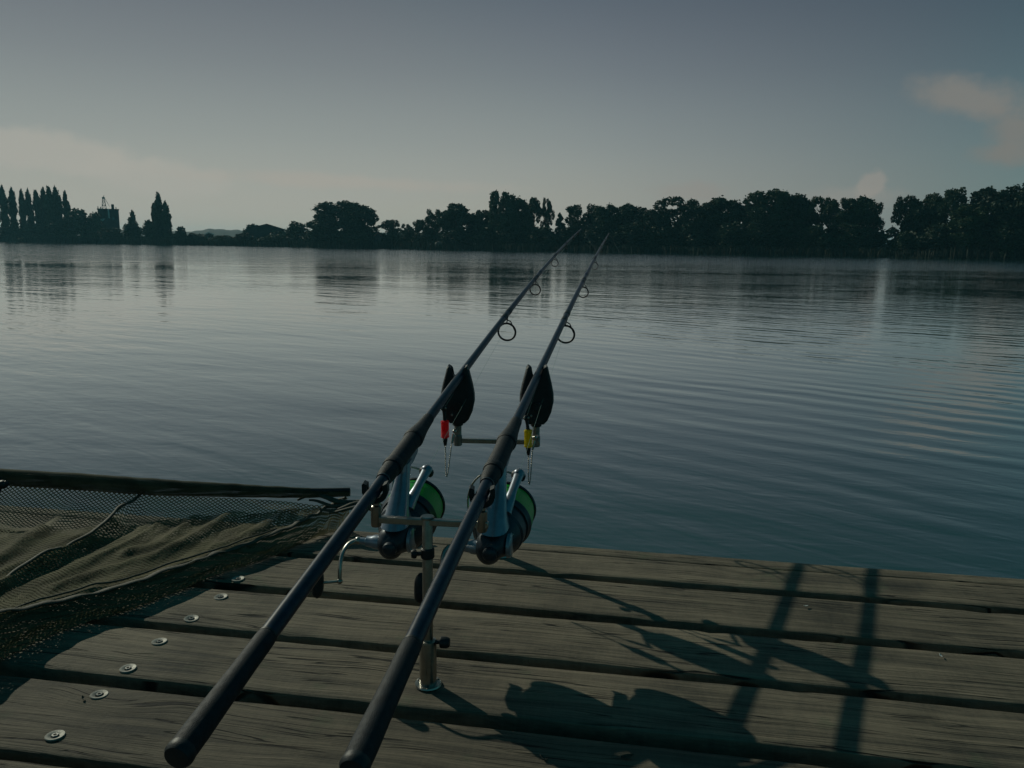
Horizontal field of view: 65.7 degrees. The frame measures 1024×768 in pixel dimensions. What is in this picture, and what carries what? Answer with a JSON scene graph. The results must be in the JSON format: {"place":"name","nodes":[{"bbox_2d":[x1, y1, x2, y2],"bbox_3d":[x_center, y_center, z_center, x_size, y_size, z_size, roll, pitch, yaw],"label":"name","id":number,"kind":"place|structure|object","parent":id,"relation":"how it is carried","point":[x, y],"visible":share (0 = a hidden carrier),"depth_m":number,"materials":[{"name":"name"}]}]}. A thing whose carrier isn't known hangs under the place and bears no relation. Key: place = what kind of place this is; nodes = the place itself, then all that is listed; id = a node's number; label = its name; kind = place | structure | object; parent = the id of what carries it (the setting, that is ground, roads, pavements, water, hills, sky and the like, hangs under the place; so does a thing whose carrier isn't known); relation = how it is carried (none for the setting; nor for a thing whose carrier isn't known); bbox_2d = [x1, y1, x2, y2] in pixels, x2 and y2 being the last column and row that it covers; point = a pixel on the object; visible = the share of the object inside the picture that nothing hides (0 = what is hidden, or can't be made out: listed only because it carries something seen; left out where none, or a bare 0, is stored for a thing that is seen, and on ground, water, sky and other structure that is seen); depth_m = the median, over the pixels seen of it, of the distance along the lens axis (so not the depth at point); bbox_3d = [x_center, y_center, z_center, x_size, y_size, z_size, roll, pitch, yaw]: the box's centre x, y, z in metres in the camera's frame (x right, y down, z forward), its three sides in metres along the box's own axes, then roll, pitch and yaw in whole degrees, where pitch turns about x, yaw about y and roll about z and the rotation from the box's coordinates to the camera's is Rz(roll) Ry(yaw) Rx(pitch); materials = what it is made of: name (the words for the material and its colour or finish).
{"place":"outdoors","nodes":[
{"label":"outdoors","id":0,"kind":"place"},
{"bbox_2d":[0,242,1023,578],"bbox_3d":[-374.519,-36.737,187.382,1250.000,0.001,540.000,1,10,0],"label":"water","id":1,"kind":"structure","parent":0,"point":[844,412],"depth_m":6.76,"materials":[{"name":"teal liquid"}]},
{"bbox_2d":[0,505,1023,767],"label":"wooden jetty","id":2,"kind":"object","parent":1,"relation":"in","point":[568,657],"visible":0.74,"depth_m":1.38,"materials":[{"name":"brown wood"}]},
{"bbox_2d":[0,468,382,660],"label":"fishing net","id":3,"kind":"object","parent":2,"relation":"on","point":[109,484],"visible":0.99,"depth_m":1.84,"materials":[{"name":"green fabric"}]},
{"bbox_2d":[362,480,494,691],"bbox_3d":[-0.135,0.329,1.288,0.212,0.347,0.045,1,10,0],"label":"rod stand","id":4,"kind":"object","parent":2,"relation":"on","point":[428,680],"visible":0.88,"depth_m":1.27,"materials":[{"name":"metal"}]},
{"bbox_2d":[441,364,553,558],"bbox_3d":[-0.036,0.180,1.832,0.257,0.456,0.045,1,10,0],"label":"rod stand","id":5,"kind":"object","parent":2,"relation":"on","point":[543,397],"visible":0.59,"depth_m":1.79,"materials":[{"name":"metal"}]},
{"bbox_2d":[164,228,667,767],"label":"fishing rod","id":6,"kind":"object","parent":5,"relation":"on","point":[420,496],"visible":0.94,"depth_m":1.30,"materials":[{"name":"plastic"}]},
{"bbox_2d":[441,404,457,476],"bbox_3d":[-0.117,0.084,1.815,0.024,0.224,0.177,4,10,20],"label":"bite indicator","id":7,"kind":"object","parent":5,"relation":"attached to","point":[444,427],"visible":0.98,"depth_m":1.74,"materials":[{"name":"red plastic"}]},
{"bbox_2d":[339,232,640,767],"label":"fishing rod","id":8,"kind":"object","parent":5,"relation":"on","point":[511,512],"visible":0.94,"depth_m":1.29,"materials":[{"name":"plastic"}]},
{"bbox_2d":[523,396,538,484],"bbox_3d":[0.051,0.106,1.781,0.022,0.228,0.098,5,11,23],"label":"bite indicator","id":9,"kind":"object","parent":5,"relation":"attached to","point":[528,434],"visible":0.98,"depth_m":1.74,"materials":[{"name":"yellow plastic"}]},
{"bbox_2d":[0,236,1023,259],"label":"reeds","id":10,"kind":"object","parent":1,"relation":"on","point":[881,252],"visible":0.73,"depth_m":176.24,"materials":[{"name":"green plant"}]},
{"bbox_2d":[0,0,1023,239],"label":"sky","id":11,"kind":"structure","parent":0,"point":[238,113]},
{"bbox_2d":[79,229,979,250],"bbox_3d":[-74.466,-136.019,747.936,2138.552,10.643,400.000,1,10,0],"label":"hills","id":12,"kind":"structure","parent":0,"point":[222,232],"depth_m":583.85,"materials":[{"name":"green plant"}]},
{"bbox_2d":[101,243,1022,259],"bbox_3d":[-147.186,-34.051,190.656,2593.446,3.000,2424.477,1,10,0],"label":"ground","id":13,"kind":"structure","parent":0,"point":[677,252],"depth_m":166.59,"materials":[{"name":"green plant"}]},
{"bbox_2d":[0,184,10,226],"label":"poplar tree","id":14,"kind":"object","parent":13,"relation":"on","point":[4,216],"visible":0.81,"depth_m":285.03,"materials":[{"name":"green plant"}]},
{"bbox_2d":[0,226,23,240],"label":"shrub","id":15,"kind":"object","parent":13,"relation":"on","point":[5,231],"visible":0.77,"depth_m":278.96,"materials":[{"name":"green plant"}]},
{"bbox_2d":[7,187,18,231],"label":"poplar tree","id":16,"kind":"object","parent":13,"relation":"on","point":[12,209],"visible":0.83,"depth_m":280.53,"materials":[{"name":"green plant"}]},
{"bbox_2d":[18,188,26,235],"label":"poplar tree","id":17,"kind":"object","parent":13,"relation":"on","point":[23,218],"visible":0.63,"depth_m":280.05,"materials":[{"name":"green plant"}]},
{"bbox_2d":[22,187,34,227],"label":"poplar tree","id":18,"kind":"object","parent":13,"relation":"on","point":[28,208],"visible":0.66,"depth_m":276.24,"materials":[{"name":"green plant"}]},
{"bbox_2d":[32,189,41,222],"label":"poplar tree","id":19,"kind":"object","parent":13,"relation":"on","point":[36,203],"visible":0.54,"depth_m":277.00,"materials":[{"name":"green plant"}]},
{"bbox_2d":[39,187,46,236],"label":"poplar tree","id":20,"kind":"object","parent":13,"relation":"on","point":[43,216],"visible":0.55,"depth_m":272.51,"materials":[{"name":"green plant"}]},
{"bbox_2d":[43,185,55,236],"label":"poplar tree","id":21,"kind":"object","parent":13,"relation":"on","point":[48,202],"visible":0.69,"depth_m":268.96,"materials":[{"name":"green plant"}]},
{"bbox_2d":[52,185,61,222],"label":"poplar tree","id":22,"kind":"object","parent":13,"relation":"on","point":[57,201],"visible":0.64,"depth_m":270.29,"materials":[{"name":"green plant"}]},
{"bbox_2d":[59,195,62,238],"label":"poplar tree","id":23,"kind":"object","parent":13,"relation":"on","point":[60,216],"visible":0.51,"depth_m":271.58,"materials":[{"name":"green plant"}]},
{"bbox_2d":[62,190,70,241],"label":"poplar tree","id":24,"kind":"object","parent":13,"relation":"on","point":[66,205],"visible":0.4,"depth_m":266.05,"materials":[{"name":"green plant"}]},
{"bbox_2d":[59,208,94,238],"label":"shrub","id":25,"kind":"object","parent":13,"relation":"on","point":[76,223],"visible":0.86,"depth_m":260.88,"materials":[{"name":"green plant"}]},
{"bbox_2d":[86,212,106,238],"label":"shrub","id":26,"kind":"object","parent":13,"relation":"on","point":[95,218],"visible":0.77,"depth_m":260.39,"materials":[{"name":"green plant"}]},
{"bbox_2d":[97,196,119,228],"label":"mill building","id":27,"kind":"structure","parent":13,"relation":"on","point":[110,217],"depth_m":274.30,"materials":[{"name":"metal"}]},
{"bbox_2d":[97,227,122,239],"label":"shrub","id":28,"kind":"object","parent":13,"relation":"on","point":[112,233],"visible":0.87,"depth_m":250.75,"materials":[{"name":"green plant"}]},
{"bbox_2d":[121,220,141,242],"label":"shrub","id":29,"kind":"object","parent":13,"relation":"on","point":[131,229],"visible":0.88,"depth_m":250.81,"materials":[{"name":"green plant"}]},
{"bbox_2d":[127,210,135,237],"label":"poplar tree","id":30,"kind":"object","parent":13,"relation":"on","point":[132,217],"visible":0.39,"depth_m":253.07,"materials":[{"name":"green plant"}]},
{"bbox_2d":[139,219,157,240],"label":"shrub","id":31,"kind":"object","parent":13,"relation":"on","point":[147,231],"visible":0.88,"depth_m":245.31,"materials":[{"name":"green plant"}]},
{"bbox_2d":[151,202,155,224],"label":"poplar tree","id":32,"kind":"object","parent":13,"relation":"on","point":[153,218],"visible":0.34,"depth_m":247.51,"materials":[{"name":"green plant"}]},
{"bbox_2d":[152,192,164,241],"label":"poplar tree","id":33,"kind":"object","parent":13,"relation":"on","point":[157,208],"visible":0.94,"depth_m":244.51,"materials":[{"name":"green plant"}]},
{"bbox_2d":[160,200,173,239],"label":"poplar tree","id":34,"kind":"object","parent":13,"relation":"on","point":[165,216],"visible":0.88,"depth_m":244.65,"materials":[{"name":"green plant"}]},
{"bbox_2d":[170,226,186,242],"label":"shrub","id":35,"kind":"object","parent":13,"relation":"on","point":[179,233],"visible":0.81,"depth_m":240.63,"materials":[{"name":"green plant"}]},
{"bbox_2d":[181,233,205,242],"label":"shrub","id":36,"kind":"object","parent":13,"relation":"on","point":[199,237],"visible":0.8,"depth_m":236.65,"materials":[{"name":"green plant"}]},
{"bbox_2d":[210,235,231,242],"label":"shrub","id":37,"kind":"object","parent":13,"relation":"on","point":[218,238],"visible":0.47,"depth_m":231.43,"materials":[{"name":"green plant"}]},
{"bbox_2d":[234,232,253,244],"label":"shrub","id":38,"kind":"object","parent":13,"relation":"on","point":[245,236],"visible":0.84,"depth_m":225.94,"materials":[{"name":"green plant"}]},
{"bbox_2d":[242,224,254,232],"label":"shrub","id":39,"kind":"object","parent":13,"relation":"on","point":[248,226],"visible":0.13,"depth_m":240.45,"materials":[{"name":"green plant"}]},
{"bbox_2d":[246,224,285,242],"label":"barn","id":40,"kind":"structure","parent":13,"relation":"on","point":[263,230],"depth_m":233.07,"materials":[{"name":"grey"}]},
{"bbox_2d":[257,234,288,244],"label":"shrub","id":41,"kind":"object","parent":13,"relation":"on","point":[273,238],"visible":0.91,"depth_m":220.75,"materials":[{"name":"green plant"}]},
{"bbox_2d":[285,221,308,241],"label":"shrub","id":42,"kind":"object","parent":13,"relation":"on","point":[296,226],"visible":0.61,"depth_m":222.57,"materials":[{"name":"green plant"}]},
{"bbox_2d":[301,230,330,244],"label":"shrub","id":43,"kind":"object","parent":13,"relation":"on","point":[310,236],"visible":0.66,"depth_m":214.61,"materials":[{"name":"green plant"}]},
{"bbox_2d":[305,214,339,243],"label":"leafy tree","id":44,"kind":"object","parent":13,"relation":"on","point":[308,225],"visible":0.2,"depth_m":215.53,"materials":[{"name":"green plant"}]},
{"bbox_2d":[310,200,369,245],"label":"leafy tree","id":45,"kind":"object","parent":13,"relation":"on","point":[328,216],"visible":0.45,"depth_m":211.40,"materials":[{"name":"green plant"}]},
{"bbox_2d":[339,203,379,240],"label":"leafy tree","id":46,"kind":"object","parent":13,"relation":"on","point":[356,216],"visible":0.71,"depth_m":207.76,"materials":[{"name":"green plant"}]},
{"bbox_2d":[374,232,381,242],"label":"garden hut","id":47,"kind":"object","parent":13,"relation":"on","point":[378,236],"visible":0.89,"depth_m":201.60,"materials":[{"name":"grey tile"}]},
{"bbox_2d":[376,219,399,244],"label":"leafy tree","id":48,"kind":"object","parent":13,"relation":"on","point":[391,225],"visible":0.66,"depth_m":207.91,"materials":[{"name":"green plant"}]},
{"bbox_2d":[390,233,410,246],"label":"shrub","id":49,"kind":"object","parent":13,"relation":"on","point":[401,238],"visible":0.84,"depth_m":201.48,"materials":[{"name":"green plant"}]},
{"bbox_2d":[399,224,414,243],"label":"leafy tree","id":50,"kind":"object","parent":13,"relation":"on","point":[406,228],"visible":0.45,"depth_m":203.97,"materials":[{"name":"green plant"}]},
{"bbox_2d":[409,219,429,235],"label":"leafy tree","id":51,"kind":"object","parent":13,"relation":"on","point":[420,225],"visible":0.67,"depth_m":202.57,"materials":[{"name":"green plant"}]},
{"bbox_2d":[408,232,434,246],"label":"shrub","id":52,"kind":"object","parent":13,"relation":"on","point":[418,237],"visible":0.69,"depth_m":199.73,"materials":[{"name":"green plant"}]},
{"bbox_2d":[423,209,440,243],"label":"leafy tree","id":53,"kind":"object","parent":13,"relation":"on","point":[434,229],"visible":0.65,"depth_m":202.82,"materials":[{"name":"green plant"}]},
{"bbox_2d":[436,202,472,244],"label":"leafy tree","id":54,"kind":"object","parent":13,"relation":"on","point":[454,216],"visible":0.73,"depth_m":195.90,"materials":[{"name":"green plant"}]},
{"bbox_2d":[466,210,491,243],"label":"leafy tree","id":55,"kind":"object","parent":13,"relation":"on","point":[478,217],"visible":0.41,"depth_m":196.31,"materials":[{"name":"green plant"}]},
{"bbox_2d":[487,189,516,245],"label":"leafy tree","id":56,"kind":"object","parent":13,"relation":"on","point":[502,215],"visible":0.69,"depth_m":190.68,"materials":[{"name":"green plant"}]},
{"bbox_2d":[24,227,997,255],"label":"undergrowth","id":57,"kind":"object","parent":13,"relation":"on","point":[787,245],"visible":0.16,"depth_m":188.12,"materials":[{"name":"green plant"}]},
{"bbox_2d":[511,195,529,243],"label":"leafy tree","id":58,"kind":"object","parent":13,"relation":"on","point":[521,205],"visible":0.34,"depth_m":192.19,"materials":[{"name":"green plant"}]},
{"bbox_2d":[523,197,544,244],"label":"leafy tree","id":59,"kind":"object","parent":13,"relation":"on","point":[534,207],"visible":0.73,"depth_m":188.70,"materials":[{"name":"green plant"}]},
{"bbox_2d":[526,226,556,249],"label":"shrub","id":60,"kind":"object","parent":13,"relation":"on","point":[543,235],"visible":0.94,"depth_m":181.59,"materials":[{"name":"green plant"}]},
{"bbox_2d":[540,197,554,226],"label":"leafy tree","id":61,"kind":"object","parent":13,"relation":"on","point":[547,217],"visible":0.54,"depth_m":189.25,"materials":[{"name":"green plant"}]},
{"bbox_2d":[553,213,565,246],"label":"spire tree","id":62,"kind":"object","parent":13,"relation":"on","point":[558,223],"visible":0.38,"depth_m":184.07,"materials":[{"name":"green plant"}]},
{"bbox_2d":[556,227,587,247],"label":"shrub","id":63,"kind":"object","parent":13,"relation":"on","point":[567,233],"visible":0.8,"depth_m":180.49,"materials":[{"name":"green plant"}]},
{"bbox_2d":[564,203,594,235],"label":"leafy tree","id":64,"kind":"object","parent":13,"relation":"on","point":[575,212],"visible":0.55,"depth_m":182.94,"materials":[{"name":"green plant"}]},
{"bbox_2d":[590,202,623,245],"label":"leafy tree","id":65,"kind":"object","parent":13,"relation":"on","point":[609,217],"visible":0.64,"depth_m":178.47,"materials":[{"name":"green plant"}]},
{"bbox_2d":[614,203,648,247],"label":"leafy tree","id":66,"kind":"object","parent":13,"relation":"on","point":[630,213],"visible":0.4,"depth_m":178.71,"materials":[{"name":"green plant"}]},
{"bbox_2d":[641,208,670,247],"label":"leafy tree","id":67,"kind":"object","parent":13,"relation":"on","point":[652,217],"visible":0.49,"depth_m":172.87,"materials":[{"name":"green plant"}]},
{"bbox_2d":[652,196,699,238],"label":"leafy tree","id":68,"kind":"object","parent":13,"relation":"on","point":[682,209],"visible":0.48,"depth_m":173.10,"materials":[{"name":"green plant"}]},
{"bbox_2d":[678,203,717,248],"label":"leafy tree","id":69,"kind":"object","parent":13,"relation":"on","point":[699,222],"visible":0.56,"depth_m":168.22,"materials":[{"name":"green plant"}]},
{"bbox_2d":[695,195,745,245],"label":"leafy tree","id":70,"kind":"object","parent":13,"relation":"on","point":[729,211],"visible":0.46,"depth_m":167.47,"materials":[{"name":"green plant"}]},
{"bbox_2d":[712,221,744,252],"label":"shrub","id":71,"kind":"object","parent":13,"relation":"on","point":[729,236],"visible":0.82,"depth_m":162.17,"materials":[{"name":"green plant"}]},
{"bbox_2d":[739,188,794,249],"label":"leafy tree","id":72,"kind":"object","parent":13,"relation":"on","point":[777,209],"visible":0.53,"depth_m":161.65,"materials":[{"name":"green plant"}]},
{"bbox_2d":[786,193,818,248],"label":"leafy tree","id":73,"kind":"object","parent":13,"relation":"on","point":[801,204],"visible":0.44,"depth_m":162.39,"materials":[{"name":"green plant"}]},
{"bbox_2d":[807,196,831,232],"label":"leafy tree","id":74,"kind":"object","parent":13,"relation":"on","point":[821,201],"visible":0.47,"depth_m":161.44,"materials":[{"name":"green plant"}]},
{"bbox_2d":[819,197,852,246],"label":"leafy tree","id":75,"kind":"object","parent":13,"relation":"on","point":[835,212],"visible":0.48,"depth_m":157.68,"materials":[{"name":"green plant"}]},
{"bbox_2d":[842,195,879,246],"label":"leafy tree","id":76,"kind":"object","parent":13,"relation":"on","point":[857,210],"visible":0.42,"depth_m":157.11,"materials":[{"name":"green plant"}]},
{"bbox_2d":[862,201,884,247],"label":"leafy tree","id":77,"kind":"object","parent":13,"relation":"on","point":[875,212],"visible":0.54,"depth_m":155.68,"materials":[{"name":"green plant"}]},
{"bbox_2d":[863,230,888,252],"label":"shrub","id":78,"kind":"object","parent":13,"relation":"on","point":[873,242],"visible":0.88,"depth_m":152.35,"materials":[{"name":"green plant"}]},
{"bbox_2d":[888,194,922,241],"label":"leafy tree","id":79,"kind":"object","parent":13,"relation":"on","point":[899,207],"visible":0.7,"depth_m":153.11,"materials":[{"name":"green plant"}]},
{"bbox_2d":[902,192,945,248],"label":"leafy tree","id":80,"kind":"object","parent":13,"relation":"on","point":[924,215],"visible":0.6,"depth_m":151.24,"materials":[{"name":"green plant"}]},
{"bbox_2d":[908,222,950,255],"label":"shrub","id":81,"kind":"object","parent":13,"relation":"on","point":[934,238],"visible":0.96,"depth_m":145.90,"materials":[{"name":"green plant"}]},
{"bbox_2d":[931,187,967,229],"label":"leafy tree","id":82,"kind":"object","parent":13,"relation":"on","point":[953,198],"visible":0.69,"depth_m":147.55,"materials":[{"name":"green plant"}]},
{"bbox_2d":[945,202,991,253],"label":"leafy tree","id":83,"kind":"object","parent":13,"relation":"on","point":[968,219],"visible":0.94,"depth_m":142.46,"materials":[{"name":"green plant"}]},
{"bbox_2d":[964,185,1021,252],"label":"leafy tree","id":84,"kind":"object","parent":13,"relation":"on","point":[984,197],"visible":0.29,"depth_m":142.49,"materials":[{"name":"green plant"}]},
{"bbox_2d":[984,183,1023,253],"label":"leafy tree","id":85,"kind":"object","parent":13,"relation":"on","point":[1005,206],"visible":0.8,"depth_m":139.24,"materials":[{"name":"green plant"}]},
{"bbox_2d":[621,754,633,758],"bbox_3d":[0.165,0.531,1.133,0.018,0.006,0.008,1,10,0],"label":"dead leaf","id":86,"kind":"object","parent":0,"point":[626,756],"visible":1,"depth_m":1.13,"materials":[{"name":"brown plant"}]}
]}

